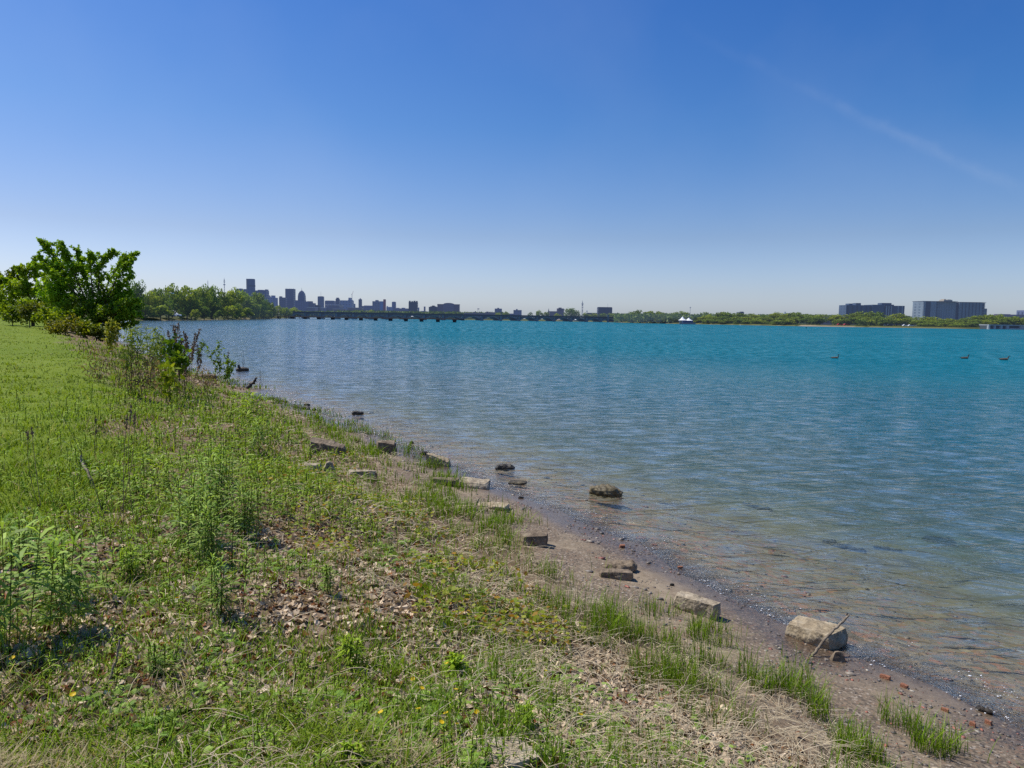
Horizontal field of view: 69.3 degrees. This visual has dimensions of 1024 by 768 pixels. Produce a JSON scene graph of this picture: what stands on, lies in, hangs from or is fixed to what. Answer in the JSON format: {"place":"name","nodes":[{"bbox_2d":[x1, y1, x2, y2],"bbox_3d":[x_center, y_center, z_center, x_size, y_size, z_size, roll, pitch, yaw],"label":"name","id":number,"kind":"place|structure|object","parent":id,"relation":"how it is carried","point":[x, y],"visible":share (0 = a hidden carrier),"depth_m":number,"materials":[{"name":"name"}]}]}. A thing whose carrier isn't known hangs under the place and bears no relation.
{"place":"outdoors","nodes":[
{"label":"outdoors","id":0,"kind":"place"},
{"bbox_2d":[0,334,861,767],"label":"bank grass","id":1,"kind":"structure","parent":0,"point":[368,706],"depth_m":4.01,"materials":[{"name":"plant"}]},
{"bbox_2d":[0,315,1023,767],"bbox_3d":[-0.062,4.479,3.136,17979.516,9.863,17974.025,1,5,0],"label":"ground","id":2,"kind":"structure","parent":0,"point":[750,623],"depth_m":8.66,"materials":[{"name":"beige soil"}]},
{"bbox_2d":[0,303,19,325],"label":"bush","id":3,"kind":"object","parent":2,"relation":"on","point":[10,315],"visible":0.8,"depth_m":79.45,"materials":[{"name":"green plant"}]},
{"bbox_2d":[0,265,32,320],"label":"tree","id":4,"kind":"object","parent":2,"relation":"on","point":[12,273],"visible":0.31,"depth_m":118.89,"materials":[{"name":"green plant"}]},
{"bbox_2d":[0,506,49,570],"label":"leafy weed","id":5,"kind":"object","parent":2,"relation":"on","point":[23,536],"visible":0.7,"depth_m":4.58,"materials":[{"name":"green plant"}]},
{"bbox_2d":[14,302,46,327],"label":"bush","id":6,"kind":"object","parent":2,"relation":"on","point":[26,311],"visible":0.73,"depth_m":75.27,"materials":[{"name":"green plant"}]},
{"bbox_2d":[25,427,41,510],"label":"dead stalk","id":7,"kind":"object","parent":2,"relation":"on","point":[31,433],"visible":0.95,"depth_m":6.13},
{"bbox_2d":[0,511,75,653],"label":"leafy weed","id":8,"kind":"object","parent":2,"relation":"on","point":[10,589],"visible":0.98,"depth_m":3.45,"materials":[{"name":"green plant"}]},
{"bbox_2d":[0,255,77,325],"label":"tree","id":9,"kind":"object","parent":2,"relation":"on","point":[23,290],"visible":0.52,"depth_m":82.97,"materials":[{"name":"green plant"}]},
{"bbox_2d":[30,306,65,327],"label":"bush","id":10,"kind":"object","parent":2,"relation":"on","point":[46,314],"visible":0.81,"depth_m":65.44,"materials":[{"name":"green plant"}]},
{"bbox_2d":[38,313,83,335],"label":"bush","id":11,"kind":"object","parent":2,"relation":"on","point":[65,326],"visible":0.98,"depth_m":55.64,"materials":[{"name":"green plant"}]},
{"bbox_2d":[12,528,117,604],"bbox_3d":[-2.455,1.013,4.090,0.494,0.435,0.442,1,5,0],"label":"leafy weed","id":12,"kind":"object","parent":2,"relation":"on","point":[70,563],"visible":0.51,"depth_m":4.08,"materials":[{"name":"green plant"}]},
{"bbox_2d":[18,528,114,634],"bbox_3d":[-2.252,0.991,3.696,0.443,0.526,0.447,1,5,0],"label":"leafy weed","id":13,"kind":"object","parent":2,"relation":"on","point":[64,579],"visible":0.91,"depth_m":3.67,"materials":[{"name":"green plant"}]},
{"bbox_2d":[30,237,145,338],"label":"tree","id":14,"kind":"object","parent":2,"relation":"on","point":[120,308],"visible":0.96,"depth_m":68.86,"materials":[{"name":"green plant"}]},
{"bbox_2d":[71,316,106,341],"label":"bush","id":15,"kind":"object","parent":2,"relation":"on","point":[92,330],"visible":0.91,"depth_m":57.70,"materials":[{"name":"green plant"}]},
{"bbox_2d":[74,345,122,381],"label":"bare shrub","id":16,"kind":"object","parent":2,"relation":"on","point":[101,375],"visible":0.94,"depth_m":18.02,"materials":[{"name":"green plant"}]},
{"bbox_2d":[101,317,121,351],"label":"yellow shrub","id":17,"kind":"object","parent":2,"relation":"on","point":[111,338],"visible":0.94,"depth_m":36.97,"materials":[{"name":"green plant"}]},
{"bbox_2d":[108,640,120,683],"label":"fallen twig","id":18,"kind":"object","parent":2,"relation":"on","point":[114,664],"visible":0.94,"depth_m":3.21,"materials":[{"name":"grey wood"}]},
{"bbox_2d":[107,326,127,385],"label":"bare shrub","id":19,"kind":"object","parent":2,"relation":"on","point":[117,357],"visible":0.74,"depth_m":17.84,"materials":[{"name":"green plant"}]},
{"bbox_2d":[99,543,146,580],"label":"leafy weed","id":20,"kind":"object","parent":2,"relation":"on","point":[127,556],"visible":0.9,"depth_m":4.58,"materials":[{"name":"green plant"}]},
{"bbox_2d":[117,404,136,527],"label":"dead stalk","id":21,"kind":"object","parent":2,"relation":"on","point":[129,419],"visible":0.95,"depth_m":5.49,"materials":[{"name":"plant"}]},
{"bbox_2d":[114,324,147,394],"bbox_3d":[-7.913,-0.490,15.334,0.844,1.520,0.584,1,5,0],"label":"willow sapling","id":22,"kind":"object","parent":2,"relation":"on","point":[129,353],"visible":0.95,"depth_m":15.24,"materials":[{"name":"green plant"}]},
{"bbox_2d":[113,342,162,397],"bbox_3d":[-7.649,-0.287,15.299,0.997,1.182,0.755,1,5,0],"label":"bare shrub","id":23,"kind":"object","parent":2,"relation":"on","point":[141,373],"visible":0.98,"depth_m":15.23,"materials":[{"name":"green plant"}]},
{"bbox_2d":[129,279,146,313],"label":"tree","id":24,"kind":"object","parent":2,"relation":"on","point":[138,292],"visible":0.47,"depth_m":284.67,"materials":[{"name":"plant"}]},
{"bbox_2d":[136,305,155,318],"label":"shrub","id":25,"kind":"object","parent":2,"relation":"on","point":[146,309],"visible":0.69,"depth_m":283.04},
{"bbox_2d":[137,324,162,391],"bbox_3d":[-8.558,-0.616,17.681,1.026,1.722,0.532,5,7,41],"label":"willow sapling","id":26,"kind":"object","parent":2,"relation":"on","point":[152,340],"visible":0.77,"depth_m":17.64,"materials":[{"name":"green plant"}]},
{"bbox_2d":[142,291,162,308],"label":"tree","id":27,"kind":"object","parent":2,"relation":"on","point":[154,302],"visible":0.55,"depth_m":301.92,"materials":[{"name":"plant"}]},
{"bbox_2d":[139,639,175,676],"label":"leafy weed","id":28,"kind":"object","parent":2,"relation":"on","point":[149,648],"visible":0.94,"depth_m":3.26,"materials":[{"name":"green plant"}]},
{"bbox_2d":[151,331,165,387],"bbox_3d":[-8.833,-0.607,18.637,0.528,1.495,0.730,-1,5,-22],"label":"willow sapling","id":29,"kind":"object","parent":2,"relation":"on","point":[160,354],"visible":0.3,"depth_m":18.48,"materials":[{"name":"green plant"}]},
{"bbox_2d":[142,351,176,394],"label":"bare shrub","id":30,"kind":"object","parent":2,"relation":"on","point":[157,377],"visible":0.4,"depth_m":16.08,"materials":[{"name":"green plant"}]},
{"bbox_2d":[146,305,173,320],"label":"shrub","id":31,"kind":"object","parent":2,"relation":"on","point":[161,310],"visible":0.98,"depth_m":285.94,"materials":[{"name":"plant"}]},
{"bbox_2d":[151,288,172,306],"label":"tree","id":32,"kind":"object","parent":2,"relation":"on","point":[161,294],"visible":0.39,"depth_m":310.43,"materials":[{"name":"plant"}]},
{"bbox_2d":[151,362,184,401],"bbox_3d":[-7.110,-0.013,15.422,0.642,0.900,0.682,1,5,0],"label":"maple sapling","id":33,"kind":"object","parent":2,"relation":"on","point":[169,378],"visible":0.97,"depth_m":15.30,"materials":[{"name":"green plant"}]},
{"bbox_2d":[151,333,188,394],"bbox_3d":[-8.217,-0.427,17.801,0.735,1.601,0.854,-3,6,-33],"label":"maple sapling","id":34,"kind":"object","parent":2,"relation":"on","point":[176,346],"visible":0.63,"depth_m":17.66,"materials":[{"name":"green plant"}]},
{"bbox_2d":[162,283,184,317],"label":"tree","id":35,"kind":"object","parent":2,"relation":"on","point":[178,296],"visible":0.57,"depth_m":326.52,"materials":[{"name":"plant"}]},
{"bbox_2d":[159,349,191,399],"bbox_3d":[-7.715,-0.235,17.050,0.701,1.221,0.508,-1,5,-21],"label":"maple sapling","id":36,"kind":"object","parent":2,"relation":"on","point":[178,360],"visible":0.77,"depth_m":16.96,"materials":[{"name":"green plant"}]},
{"bbox_2d":[174,322,190,388],"bbox_3d":[-8.801,-0.716,19.793,0.406,1.858,0.432,-4,7,-41],"label":"dried dock","id":37,"kind":"object","parent":2,"relation":"on","point":[185,339],"visible":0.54,"depth_m":19.73,"materials":[{"name":"plant"}]},
{"bbox_2d":[176,285,201,318],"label":"tree","id":38,"kind":"object","parent":2,"relation":"on","point":[193,295],"visible":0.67,"depth_m":351.18,"materials":[{"name":"plant"}]},
{"bbox_2d":[182,298,203,318],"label":"tree","id":39,"kind":"object","parent":2,"relation":"on","point":[190,308],"visible":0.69,"depth_m":353.30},
{"bbox_2d":[188,328,201,383],"bbox_3d":[-9.399,-0.738,21.921,0.472,1.819,0.453,-2,6,-29],"label":"dried dock","id":40,"kind":"object","parent":2,"relation":"on","point":[193,350],"visible":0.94,"depth_m":21.90,"materials":[{"name":"plant"}]},
{"bbox_2d":[162,468,231,547],"bbox_3d":[-2.287,0.890,5.302,0.493,0.548,0.525,-4,7,-40],"label":"leafy weed","id":41,"kind":"object","parent":2,"relation":"on","point":[202,486],"visible":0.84,"depth_m":5.25,"materials":[{"name":"green plant"}]},
{"bbox_2d":[195,286,213,312],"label":"tree","id":42,"kind":"object","parent":2,"relation":"on","point":[206,298],"visible":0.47,"depth_m":380.98,"materials":[{"name":"plant"}]},
{"bbox_2d":[185,364,226,391],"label":"bare shrub","id":43,"kind":"object","parent":2,"relation":"on","point":[205,378],"visible":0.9,"depth_m":20.70,"materials":[{"name":"brown plant"}]},
{"bbox_2d":[202,283,221,319],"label":"tree","id":44,"kind":"object","parent":2,"relation":"on","point":[211,288],"visible":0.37,"depth_m":395.95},
{"bbox_2d":[205,295,221,318],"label":"tree","id":45,"kind":"object","parent":2,"relation":"on","point":[213,305],"visible":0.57,"depth_m":392.74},
{"bbox_2d":[177,494,250,566],"bbox_3d":[-1.973,0.972,4.802,0.446,0.460,0.382,4,6,32],"label":"leafy weed","id":46,"kind":"object","parent":2,"relation":"on","point":[211,540],"visible":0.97,"depth_m":4.77,"materials":[{"name":"green plant"}]},
{"bbox_2d":[181,440,248,522],"bbox_3d":[-2.468,0.800,6.088,0.677,0.668,0.611,6,7,43],"label":"leafy weed","id":47,"kind":"object","parent":2,"relation":"on","point":[210,453],"visible":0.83,"depth_m":6.08,"materials":[{"name":"green plant"}]},
{"bbox_2d":[204,340,236,380],"bbox_3d":[-10.810,-0.801,27.530,1.253,1.654,0.798,1,5,0],"label":"mulberry sapling","id":48,"kind":"object","parent":2,"relation":"on","point":[227,369],"visible":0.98,"depth_m":27.48,"materials":[{"name":"green plant"}]},
{"bbox_2d":[216,288,230,310],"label":"tree","id":49,"kind":"object","parent":2,"relation":"on","point":[224,298],"visible":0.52,"depth_m":421.21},
{"bbox_2d":[194,547,261,618],"bbox_3d":[-1.565,1.095,4.062,0.302,0.381,0.365,3,5,19],"label":"leafy weed","id":50,"kind":"object","parent":2,"relation":"on","point":[222,590],"visible":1,"depth_m":4.01,"materials":[{"name":"green plant"}]},
{"bbox_2d":[219,305,238,319],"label":"tree","id":51,"kind":"object","parent":2,"relation":"on","point":[227,311],"visible":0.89,"depth_m":399.56,"materials":[{"name":"plant"}]},
{"bbox_2d":[224,287,244,315],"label":"tree","id":52,"kind":"object","parent":2,"relation":"on","point":[238,299],"visible":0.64,"depth_m":440.98,"materials":[{"name":"plant"}]},
{"bbox_2d":[0,321,481,767],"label":"lawn grass","id":53,"kind":"structure","parent":2,"relation":"on","point":[26,759],"depth_m":3.15,"materials":[{"name":"plant"}]},
{"bbox_2d":[216,480,269,539],"bbox_3d":[-2.066,0.962,5.678,0.411,0.474,0.369,1,5,0],"label":"leafy weed","id":54,"kind":"object","parent":2,"relation":"on","point":[246,514],"visible":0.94,"depth_m":5.65,"materials":[{"name":"green plant"}]},
{"bbox_2d":[234,290,257,318],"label":"tree","id":55,"kind":"object","parent":2,"relation":"on","point":[247,299],"visible":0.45,"depth_m":468.54,"materials":[{"name":"plant"}]},
{"bbox_2d":[246,279,254,296],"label":"glass tower","id":56,"kind":"structure","parent":2,"relation":"on","point":[250,286],"depth_m":2284.67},
{"bbox_2d":[226,388,276,421],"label":"leafy weed","id":57,"kind":"object","parent":2,"relation":"on","point":[248,411],"visible":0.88,"depth_m":14.09,"materials":[{"name":"green plant"}]},
{"bbox_2d":[245,300,260,318],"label":"tree","id":58,"kind":"object","parent":2,"relation":"on","point":[254,308],"visible":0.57,"depth_m":470.70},
{"bbox_2d":[248,291,266,315],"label":"tree","id":59,"kind":"object","parent":2,"relation":"on","point":[259,299],"visible":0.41,"depth_m":500.42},
{"bbox_2d":[244,416,281,451],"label":"leafy weed","id":60,"kind":"object","parent":2,"relation":"on","point":[257,431],"visible":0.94,"depth_m":10.54,"materials":[{"name":"green plant"}]},
{"bbox_2d":[285,288,295,309],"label":"office tower","id":61,"kind":"structure","parent":2,"relation":"on","point":[290,295],"depth_m":2585.06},
{"bbox_2d":[295,301,308,310],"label":"office block","id":62,"kind":"structure","parent":2,"relation":"on","point":[301,305],"depth_m":2487.61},
{"bbox_2d":[0,341,641,767],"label":"weed shoots","id":63,"kind":"object","parent":2,"relation":"on","point":[186,459],"visible":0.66,"depth_m":6.09,"materials":[{"name":"green plant"}]},
{"bbox_2d":[309,437,345,455],"bbox_3d":[-3.073,1.093,12.351,0.639,0.379,0.303,1,5,4],"label":"concrete slab","id":64,"kind":"object","parent":2,"relation":"on","point":[320,443],"depth_m":12.25,"materials":[{"name":"concrete"}]},
{"bbox_2d":[318,564,337,594],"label":"leafy weed","id":65,"kind":"object","parent":2,"relation":"on","point":[327,585],"visible":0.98,"depth_m":4.71,"materials":[{"name":"green plant"}]},
{"bbox_2d":[340,298,353,309],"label":"office block","id":66,"kind":"structure","parent":2,"relation":"on","point":[349,302],"depth_m":2088.96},
{"bbox_2d":[334,631,370,668],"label":"leafy weed","id":67,"kind":"object","parent":2,"relation":"on","point":[348,644],"visible":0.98,"depth_m":3.75,"materials":[{"name":"green plant"}]},
{"bbox_2d":[335,738,369,767],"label":"leafy weed","id":68,"kind":"object","parent":2,"relation":"on","point":[348,745],"visible":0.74,"depth_m":2.66,"materials":[{"name":"green plant"}]},
{"bbox_2d":[347,469,377,478],"bbox_3d":[-2.167,1.315,10.706,0.444,0.159,0.196,-1,5,-15],"label":"concrete slab","id":69,"kind":"object","parent":2,"relation":"on","point":[362,472],"depth_m":10.64,"materials":[{"name":"concrete"}]},
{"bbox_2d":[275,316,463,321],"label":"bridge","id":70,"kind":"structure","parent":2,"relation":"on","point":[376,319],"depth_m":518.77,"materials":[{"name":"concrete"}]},
{"bbox_2d":[372,299,385,310],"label":"apartment block","id":71,"kind":"structure","parent":2,"relation":"on","point":[378,305],"depth_m":1989.41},
{"bbox_2d":[0,383,769,767],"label":"silverweed cover","id":72,"kind":"object","parent":2,"relation":"on","point":[340,693],"visible":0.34,"depth_m":3.47,"materials":[{"name":"green plant"}]},
{"bbox_2d":[376,440,397,454],"bbox_3d":[-2.345,1.206,13.885,0.397,0.315,0.233,0,5,-10],"label":"stone block","id":73,"kind":"object","parent":2,"relation":"on","point":[389,445],"depth_m":13.79,"materials":[{"name":"concrete"}]},
{"bbox_2d":[296,310,503,318],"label":"woodland","id":74,"kind":"object","parent":2,"relation":"on","point":[429,312],"visible":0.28,"depth_m":1394.84,"materials":[{"name":"plant"}]},
{"bbox_2d":[227,423,586,650],"bbox_3d":[-2.551,1.110,9.804,2.272,0.777,11.765,-1,5,-23],"label":"vine cover","id":75,"kind":"object","parent":2,"relation":"on","point":[535,617],"visible":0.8,"depth_m":5.59,"materials":[{"name":"green plant"}]},
{"bbox_2d":[0,350,818,767],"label":"leaf litter","id":76,"kind":"object","parent":2,"relation":"on","point":[290,602],"visible":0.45,"depth_m":4.03,"materials":[{"name":"plant"}]},
{"bbox_2d":[426,453,450,466],"bbox_3d":[-1.294,1.354,13.009,0.425,0.279,0.229,2,5,14],"label":"concrete slab","id":77,"kind":"object","parent":2,"relation":"on","point":[445,461],"depth_m":12.92,"materials":[{"name":"concrete"}]},
{"bbox_2d":[434,477,458,486],"bbox_3d":[-1.006,1.482,11.211,0.399,0.144,0.223,1,5,7],"label":"concrete slab","id":78,"kind":"object","parent":2,"relation":"on","point":[446,482],"depth_m":11.12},
{"bbox_2d":[437,303,459,311],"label":"apartment house","id":79,"kind":"structure","parent":2,"relation":"on","point":[447,307],"depth_m":1441.97,"materials":[{"name":"concrete"}]},
{"bbox_2d":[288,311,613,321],"bbox_3d":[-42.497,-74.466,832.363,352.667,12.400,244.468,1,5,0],"label":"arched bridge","id":80,"kind":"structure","parent":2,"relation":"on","point":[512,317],"depth_m":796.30,"materials":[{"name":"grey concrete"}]},
{"bbox_2d":[439,651,469,677],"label":"leafy weed","id":81,"kind":"object","parent":2,"relation":"on","point":[455,660],"visible":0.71,"depth_m":3.83,"materials":[{"name":"green plant"}]},
{"bbox_2d":[460,477,489,489],"bbox_3d":[-0.573,1.531,11.312,0.487,0.166,0.325,2,5,9],"label":"concrete slab","id":82,"kind":"object","parent":2,"relation":"on","point":[483,484],"depth_m":11.21,"materials":[{"name":"concrete"}]},
{"bbox_2d":[38,366,943,767],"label":"dry straw","id":83,"kind":"object","parent":2,"relation":"on","point":[726,730],"visible":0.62,"depth_m":4.02,"materials":[{"name":"plant"}]},
{"bbox_2d":[476,502,508,510],"bbox_3d":[-0.251,1.614,9.773,0.444,0.094,0.276,2,5,13],"label":"concrete slab","id":84,"kind":"object","parent":2,"relation":"on","point":[499,505],"depth_m":9.70,"materials":[{"name":"concrete"}]},
{"bbox_2d":[459,736,539,767],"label":"rock","id":85,"kind":"object","parent":2,"relation":"on","point":[515,761],"depth_m":2.95,"materials":[{"name":"stone"}]},
{"bbox_2d":[508,699,543,737],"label":"leafy weed","id":86,"kind":"object","parent":2,"relation":"on","point":[525,709],"visible":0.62,"depth_m":3.22,"materials":[{"name":"green plant"}]},
{"bbox_2d":[520,530,547,546],"bbox_3d":[0.242,1.702,8.076,0.305,0.177,0.212,0,5,-4],"label":"stone block","id":87,"kind":"object","parent":2,"relation":"on","point":[538,538],"depth_m":7.99,"materials":[{"name":"concrete"}]},
{"bbox_2d":[563,308,579,317],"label":"tree","id":88,"kind":"object","parent":2,"relation":"on","point":[572,310],"visible":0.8,"depth_m":1170.24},
{"bbox_2d":[152,361,1022,767],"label":"beach grass","id":89,"kind":"structure","parent":2,"relation":"on","point":[672,669],"depth_m":4.95,"materials":[{"name":"plant"}]},
{"bbox_2d":[597,307,611,320],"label":"office block","id":90,"kind":"structure","parent":2,"relation":"on","point":[605,310],"depth_m":1343.43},
{"bbox_2d":[599,568,632,580],"bbox_3d":[1.015,1.862,7.215,0.339,0.109,0.150,1,5,3],"label":"stone block","id":91,"kind":"object","parent":2,"relation":"on","point":[614,573],"depth_m":7.16,"materials":[{"name":"concrete"}]},
{"bbox_2d":[602,559,636,571],"bbox_3d":[1.097,1.860,7.548,0.360,0.140,0.219,2,5,9],"label":"stone","id":92,"kind":"object","parent":2,"relation":"on","point":[631,564],"visible":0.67,"depth_m":7.50,"materials":[{"name":"stone"}]},
{"bbox_2d":[230,392,1023,767],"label":"beach pebbles","id":93,"kind":"object","parent":2,"relation":"on","point":[900,692],"visible":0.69,"depth_m":6.72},
{"bbox_2d":[673,590,720,618],"bbox_3d":[1.610,1.946,6.450,0.410,0.189,0.172,5,7,41],"label":"stone block","id":94,"kind":"object","parent":2,"relation":"on","point":[703,605],"depth_m":6.38,"materials":[{"name":"stone"}]},
{"bbox_2d":[785,312,809,323],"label":"tree","id":95,"kind":"object","parent":2,"relation":"on","point":[797,315],"visible":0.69,"depth_m":653.98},
{"bbox_2d":[785,615,847,649],"bbox_3d":[2.502,2.065,6.107,0.443,0.191,0.345,6,7,45],"label":"boulder","id":96,"kind":"object","parent":2,"relation":"on","point":[811,631],"visible":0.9,"depth_m":6.02,"materials":[{"name":"stone"}]},
{"bbox_2d":[613,312,1023,324],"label":"distant woodland","id":97,"kind":"object","parent":2,"relation":"on","point":[631,317],"visible":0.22,"depth_m":737.71,"materials":[{"name":"plant"}]},
{"bbox_2d":[811,613,848,656],"bbox_3d":[2.499,1.968,5.809,0.444,0.272,0.036,-2,6,-31],"label":"driftwood stick","id":98,"kind":"object","parent":2,"relation":"on","point":[830,633],"visible":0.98,"depth_m":5.78,"materials":[{"name":"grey wood"}]},
{"bbox_2d":[830,651,845,661],"bbox_3d":[2.501,2.098,5.690,0.130,0.101,0.066,1,5,5],"label":"stone","id":99,"kind":"object","parent":2,"relation":"on","point":[837,656],"visible":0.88,"depth_m":5.66,"materials":[{"name":"stone"}]},
{"bbox_2d":[822,539,866,552],"bbox_3d":[4.710,2.293,10.578,0.470,0.222,0.616,1,5,0],"label":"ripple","id":100,"kind":"object","parent":2,"relation":"on","point":[824,541],"visible":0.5,"depth_m":10.34,"materials":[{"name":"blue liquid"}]},
{"bbox_2d":[838,303,904,324],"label":"apartment block","id":101,"kind":"structure","parent":2,"relation":"on","point":[887,309],"depth_m":716.02,"materials":[{"name":"concrete"}]},
{"bbox_2d":[922,535,956,545],"bbox_3d":[7.025,2.579,12.173,0.493,0.121,0.321,4,6,31],"label":"stone","id":102,"kind":"object","parent":2,"relation":"on","point":[940,540],"visible":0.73,"depth_m":12.09,"materials":[{"name":"stone"}]},
{"bbox_2d":[912,299,986,325],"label":"apartment block","id":103,"kind":"structure","parent":2,"relation":"on","point":[944,309],"depth_m":696.89,"materials":[{"name":"concrete"}]},
{"bbox_2d":[979,324,1023,329],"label":"boathouse","id":104,"kind":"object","parent":2,"relation":"on","point":[1010,327],"visible":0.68,"depth_m":519.10,"materials":[{"name":"white paint"}]},
{"bbox_2d":[994,317,1015,324],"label":"tree","id":105,"kind":"object","parent":2,"relation":"on","point":[1003,321],"visible":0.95,"depth_m":569.17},
{"bbox_2d":[0,0,1023,318],"label":"sky","id":106,"kind":"structure","parent":0,"point":[757,157],"materials":[{"name":"blue"}]},
{"bbox_2d":[117,317,1023,730],"bbox_3d":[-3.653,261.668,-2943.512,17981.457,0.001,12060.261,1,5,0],"label":"water","id":107,"kind":"structure","parent":0,"point":[927,405],"depth_m":27.54,"materials":[{"name":"liquid"}]},
{"bbox_2d":[495,463,514,470],"bbox_3d":[-0.122,1.461,12.948,0.363,0.136,0.208,0,5,-10],"label":"stone","id":108,"kind":"object","parent":107,"relation":"in","point":[506,467],"visible":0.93,"depth_m":12.88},
{"bbox_2d":[589,484,622,497],"bbox_3d":[1.412,1.606,11.129,0.517,0.223,0.340,1,5,7],"label":"boulder","id":109,"kind":"object","parent":107,"relation":"in","point":[605,490],"visible":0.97,"depth_m":11.02,"materials":[{"name":"stone"}]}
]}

